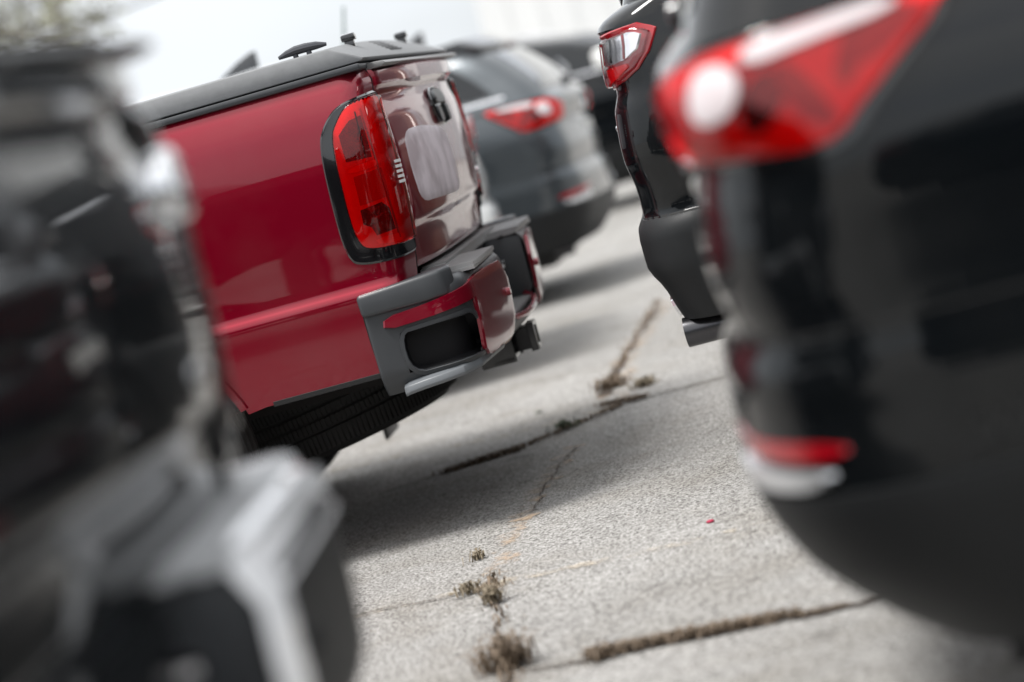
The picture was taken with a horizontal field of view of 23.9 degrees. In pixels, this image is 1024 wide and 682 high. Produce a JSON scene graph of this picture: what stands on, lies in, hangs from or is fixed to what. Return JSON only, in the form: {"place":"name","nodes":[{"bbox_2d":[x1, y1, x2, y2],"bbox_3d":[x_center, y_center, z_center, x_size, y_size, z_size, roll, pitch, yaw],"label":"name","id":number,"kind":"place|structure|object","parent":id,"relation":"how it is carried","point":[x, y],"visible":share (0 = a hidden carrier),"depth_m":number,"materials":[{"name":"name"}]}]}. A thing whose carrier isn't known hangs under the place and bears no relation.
{"place":"outdoors","nodes":[
{"label":"outdoors","id":0,"kind":"place"},
{"bbox_2d":[0,0,483,101],"label":"sky","id":1,"kind":"structure","parent":0,"point":[196,42],"materials":[{"name":"white"}]},
{"bbox_2d":[321,181,1023,681],"bbox_3d":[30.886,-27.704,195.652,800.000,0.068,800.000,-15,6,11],"label":"ground","id":2,"kind":"structure","parent":0,"point":[667,549],"depth_m":6.33,"materials":[{"name":"concrete"}]},
{"bbox_2d":[0,0,86,42],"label":"bare tree","id":3,"kind":"object","parent":2,"relation":"on","point":[22,9],"visible":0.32,"depth_m":29.98,"materials":[{"name":"brown plant"}]},
{"bbox_2d":[0,0,130,42],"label":"bare tree","id":4,"kind":"object","parent":2,"relation":"on","point":[96,18],"visible":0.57,"depth_m":26.92,"materials":[{"name":"brown plant"}]},
{"bbox_2d":[0,39,364,681],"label":"pickup truck","id":5,"kind":"object","parent":2,"relation":"on","point":[149,532],"visible":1,"depth_m":2.52,"materials":[{"name":"paint"}]},
{"bbox_2d":[130,6,501,223],"bbox_3d":[-2.333,-0.175,11.058,4.605,1.731,2.200,-15,6,8],"label":"parked car","id":6,"kind":"object","parent":2,"relation":"on","point":[490,210],"visible":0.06,"depth_m":10.80,"materials":[{"name":"silver metal"}]},
{"bbox_2d":[131,31,542,472],"bbox_3d":[-2.580,0.184,7.721,5.303,1.796,2.240,-15,6,8],"label":"pickup truck","id":7,"kind":"object","parent":2,"relation":"on","point":[368,273],"visible":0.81,"depth_m":6.55,"materials":[{"name":"red paint"}]},
{"bbox_2d":[449,579,484,597],"bbox_3d":[-0.111,0.592,5.819,0.091,0.039,0.092,-16,6,-5],"label":"weed plant","id":8,"kind":"object","parent":2,"relation":"on","point":[466,588],"visible":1,"depth_m":5.82,"materials":[{"name":"brown plant"}]},
{"bbox_2d":[462,547,484,565],"bbox_3d":[-0.098,0.549,6.232,0.057,0.033,0.080,-15,6,11],"label":"weed plant","id":9,"kind":"object","parent":2,"relation":"on","point":[477,554],"visible":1,"depth_m":6.23,"materials":[{"name":"beige plant"}]},
{"bbox_2d":[476,576,517,605],"bbox_3d":[-0.038,0.580,5.650,0.128,0.055,0.100,-15,6,11],"label":"weed plant","id":10,"kind":"object","parent":2,"relation":"on","point":[488,592],"visible":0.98,"depth_m":5.64,"materials":[{"name":"brown plant"}]},
{"bbox_2d":[447,627,548,678],"bbox_3d":[-0.018,0.634,4.966,0.252,0.074,0.240,-15,6,11],"label":"weed plant","id":11,"kind":"object","parent":2,"relation":"on","point":[504,653],"visible":0.99,"depth_m":4.96,"materials":[{"name":"brown plant"}]},
{"bbox_2d":[410,32,615,268],"bbox_3d":[-1.698,-0.628,14.400,4.605,1.665,2.200,-15,6,10],"label":"parked car","id":12,"kind":"object","parent":2,"relation":"on","point":[544,160],"visible":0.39,"depth_m":13.28,"materials":[{"name":"grey paint"}]},
{"bbox_2d":[474,0,621,42],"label":"warehouse","id":13,"kind":"structure","parent":2,"relation":"on","point":[510,18],"depth_m":44.05,"materials":[{"name":"white"}]},
{"bbox_2d":[546,417,580,433],"bbox_3d":[0.173,0.277,8.117,0.127,0.034,0.116,-15,6,11],"label":"weed plant","id":14,"kind":"object","parent":2,"relation":"on","point":[562,423],"visible":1,"depth_m":8.12,"materials":[{"name":"green plant"}]},
{"bbox_2d":[513,31,632,184],"bbox_3d":[0.347,-1.883,21.045,4.505,1.644,2.200,-15,6,11],"label":"parked car","id":15,"kind":"object","parent":2,"relation":"on","point":[578,54],"visible":0.12,"depth_m":20.14,"materials":[{"name":"black paint"}]},
{"bbox_2d":[480,303,668,587],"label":"dust patches","id":16,"kind":"object","parent":2,"relation":"on","point":[529,516],"visible":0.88,"depth_m":6.63,"materials":[{"name":"brown soil"}]},
{"bbox_2d":[578,639,620,666],"bbox_3d":[0.165,0.618,4.825,0.096,0.033,0.094,-18,6,-18],"label":"weed plant","id":17,"kind":"object","parent":2,"relation":"on","point":[601,651],"visible":1,"depth_m":4.82,"materials":[{"name":"brown plant"}]},
{"bbox_2d":[586,371,631,393],"bbox_3d":[0.344,0.149,8.814,0.183,0.049,0.185,-13,6,25],"label":"weed plant","id":18,"kind":"object","parent":2,"relation":"on","point":[613,381],"visible":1,"depth_m":8.80,"materials":[{"name":"brown plant"}]},
{"bbox_2d":[361,291,872,681],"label":"asphalt cracks","id":19,"kind":"object","parent":2,"relation":"on","point":[606,391],"visible":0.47,"depth_m":5.56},
{"bbox_2d":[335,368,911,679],"bbox_3d":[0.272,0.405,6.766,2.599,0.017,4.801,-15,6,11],"label":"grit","id":20,"kind":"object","parent":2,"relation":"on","point":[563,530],"visible":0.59,"depth_m":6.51,"materials":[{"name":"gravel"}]},
{"bbox_2d":[432,297,851,681],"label":"dry grass","id":21,"kind":"structure","parent":2,"relation":"on","point":[680,634],"depth_m":4.83,"materials":[{"name":"brown plant"}]},
{"bbox_2d":[627,373,660,390],"bbox_3d":[0.464,0.144,8.607,0.140,0.033,0.135,-18,6,-20],"label":"weed plant","id":22,"kind":"object","parent":2,"relation":"on","point":[641,382],"visible":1,"depth_m":8.60,"materials":[{"name":"brown plant"}]},
{"bbox_2d":[597,0,727,346],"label":"parked car","id":23,"kind":"object","parent":2,"relation":"on","point":[637,38],"visible":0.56,"depth_m":6.17,"materials":[{"name":"black paint"}]},
{"bbox_2d":[654,0,1023,665],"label":"parked car","id":24,"kind":"object","parent":2,"relation":"on","point":[857,181],"visible":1,"depth_m":3.11,"materials":[{"name":"black paint"}]},
{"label":"utility pole","id":25,"kind":"object","parent":2,"relation":"on","visible":0},
{"bbox_2d":[0,1,42,18],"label":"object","id":26,"kind":"object","parent":25,"relation":"attached to","point":[34,4],"visible":0.2,"depth_m":44.30,"materials":[{"name":"white"}]},
{"bbox_2d":[46,0,146,36],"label":"overhead wire","id":27,"kind":"object","parent":25,"relation":"attached to","point":[129,5],"visible":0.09,"depth_m":44.36,"materials":[{"name":"black metal"}]}
]}

